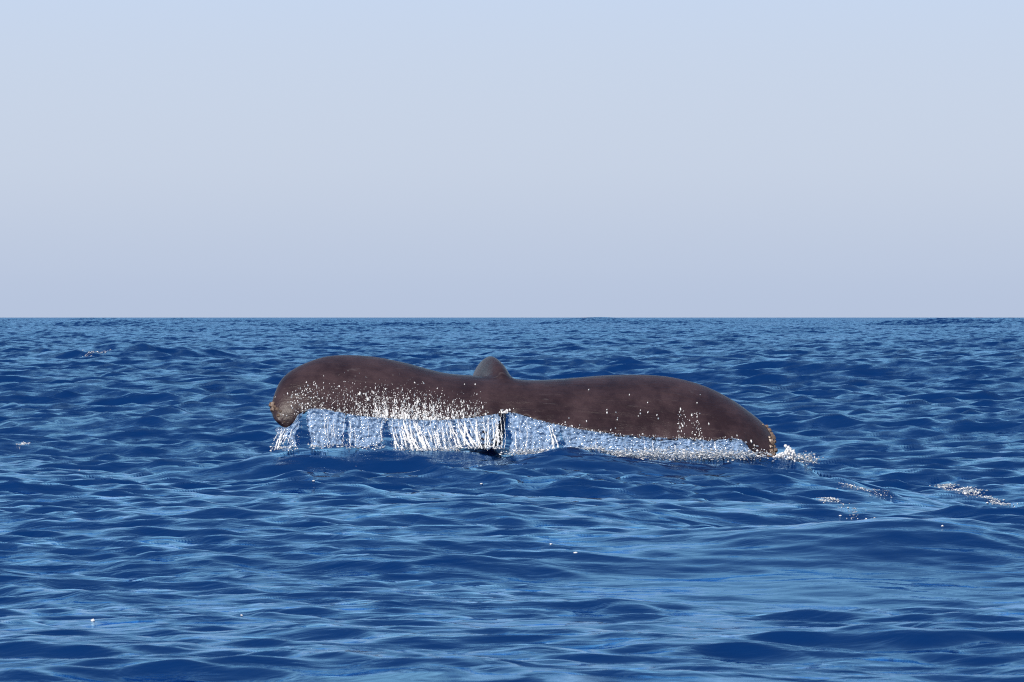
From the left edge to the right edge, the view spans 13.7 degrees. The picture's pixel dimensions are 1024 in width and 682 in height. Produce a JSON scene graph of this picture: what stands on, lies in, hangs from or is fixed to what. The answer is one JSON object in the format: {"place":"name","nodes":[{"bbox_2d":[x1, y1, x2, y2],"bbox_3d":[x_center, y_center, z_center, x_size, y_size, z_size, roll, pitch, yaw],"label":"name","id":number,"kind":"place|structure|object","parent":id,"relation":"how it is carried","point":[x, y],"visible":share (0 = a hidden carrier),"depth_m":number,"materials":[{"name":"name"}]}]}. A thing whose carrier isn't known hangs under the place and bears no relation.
{"place":"outdoors","nodes":[
{"label":"outdoors","id":0,"kind":"place"},
{"bbox_2d":[0,317,1023,681],"bbox_3d":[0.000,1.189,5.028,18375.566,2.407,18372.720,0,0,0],"label":"sea","id":1,"kind":"structure","parent":0,"point":[166,515],"depth_m":22.38,"materials":[{"name":"liquid"}]},
{"bbox_2d":[269,355,777,456],"bbox_3d":[0.088,0.848,34.410,4.005,1.476,2.113,0,0,0],"label":"humpback whale","id":2,"kind":"object","parent":1,"relation":"on","point":[574,402],"visible":0.88,"depth_m":33.59},
{"bbox_2d":[270,412,302,451],"bbox_3d":[-1.760,0.709,33.219,0.254,0.306,0.426,0,0,0],"label":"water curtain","id":3,"kind":"object","parent":2,"relation":"hanging from","point":[279,442],"visible":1,"depth_m":33.30,"materials":[{"name":"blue liquid"}]},
{"bbox_2d":[306,409,347,448],"bbox_3d":[-1.442,0.685,33.210,0.331,0.312,0.458,0,0,0],"label":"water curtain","id":4,"kind":"object","parent":2,"relation":"hanging from","point":[330,422],"visible":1,"depth_m":33.32,"materials":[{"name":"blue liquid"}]},
{"bbox_2d":[346,414,385,449],"bbox_3d":[-1.136,0.711,33.245,0.311,0.285,0.394,0,0,0],"label":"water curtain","id":5,"kind":"object","parent":2,"relation":"hanging from","point":[358,443],"visible":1,"depth_m":33.32,"materials":[{"name":"blue liquid"}]},
{"bbox_2d":[385,418,460,450],"bbox_3d":[-0.694,0.739,33.247,0.594,0.272,0.378,0,0,0],"label":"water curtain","id":6,"kind":"object","parent":2,"relation":"hanging from","point":[394,427],"visible":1,"depth_m":33.27,"materials":[{"name":"white liquid"}]},
{"bbox_2d":[447,414,505,449],"bbox_3d":[-0.280,0.708,33.222,0.464,0.286,0.420,0,0,0],"label":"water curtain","id":7,"kind":"object","parent":2,"relation":"hanging from","point":[476,424],"visible":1,"depth_m":33.27,"materials":[{"name":"white liquid"}]},
{"bbox_2d":[275,373,754,446],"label":"water drops","id":8,"kind":"object","parent":2,"relation":"on","point":[385,415],"visible":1,"depth_m":33.43,"materials":[{"name":"white liquid"}]},
{"bbox_2d":[507,412,561,454],"bbox_3d":[0.175,0.730,33.186,0.433,0.343,0.479,0,0,0],"label":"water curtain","id":9,"kind":"object","parent":2,"relation":"hanging from","point":[516,429],"visible":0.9,"depth_m":33.33,"materials":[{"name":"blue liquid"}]},
{"bbox_2d":[559,425,655,455],"bbox_3d":[0.756,0.780,33.238,0.785,0.243,0.413,0,0,0],"label":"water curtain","id":10,"kind":"object","parent":2,"relation":"hanging from","point":[587,434],"visible":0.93,"depth_m":33.34,"materials":[{"name":"white liquid"}]},
{"bbox_2d":[646,437,758,460],"bbox_3d":[1.492,0.846,33.248,0.889,0.192,0.415,0,0,0],"label":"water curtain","id":11,"kind":"object","parent":2,"relation":"hanging from","point":[690,442],"visible":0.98,"depth_m":33.34,"materials":[{"name":"blue liquid"}]},
{"bbox_2d":[499,445,558,456],"bbox_3d":[0.235,0.857,33.157,0.679,0.101,0.291,0,0,0],"label":"foam patch","id":12,"kind":"object","parent":1,"relation":"on","point":[527,450],"visible":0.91,"depth_m":33.14,"materials":[{"name":"white liquid"}]},
{"bbox_2d":[567,441,787,461],"bbox_3d":[1.221,0.859,33.120,1.839,0.167,0.335,0,0,0],"label":"foam patch","id":13,"kind":"object","parent":1,"relation":"on","point":[696,455],"visible":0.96,"depth_m":33.10,"materials":[{"name":"white liquid"}]},
{"bbox_2d":[773,444,796,461],"bbox_3d":[2.123,0.894,33.359,0.216,0.173,0.384,0,0,0],"label":"splash","id":14,"kind":"object","parent":1,"relation":"on","point":[790,452],"visible":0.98,"depth_m":33.29,"materials":[{"name":"white liquid"}]},
{"bbox_2d":[795,451,823,465],"bbox_3d":[2.287,0.926,33.411,0.251,0.142,0.290,0,0,-38],"label":"foam patch","id":15,"kind":"object","parent":1,"relation":"on","point":[802,457],"visible":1,"depth_m":33.39,"materials":[{"name":"white liquid"}]},
{"bbox_2d":[813,497,875,518],"bbox_3d":[1.970,1.047,25.550,0.200,0.407,9.137,0,0,3],"label":"foam patch","id":16,"kind":"object","parent":1,"relation":"on","point":[838,506],"visible":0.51,"depth_m":29.84,"materials":[{"name":"white liquid"}]},
{"bbox_2d":[836,483,886,495],"bbox_3d":[2.554,1.080,30.819,0.448,0.107,0.318,0,0,42],"label":"foam patch","id":17,"kind":"object","parent":1,"relation":"on","point":[850,485],"visible":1,"depth_m":30.84,"materials":[{"name":"white liquid"}]},
{"bbox_2d":[934,483,1017,507],"bbox_3d":[3.315,1.094,28.561,0.613,0.442,10.851,0,0,3],"label":"foam patch","id":18,"kind":"object","parent":1,"relation":"on","point":[966,489],"visible":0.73,"depth_m":33.23,"materials":[{"name":"white liquid"}]},
{"bbox_2d":[0,0,1023,317],"label":"sky","id":19,"kind":"structure","parent":0,"point":[159,158],"materials":[{"name":"blue"}]}
]}

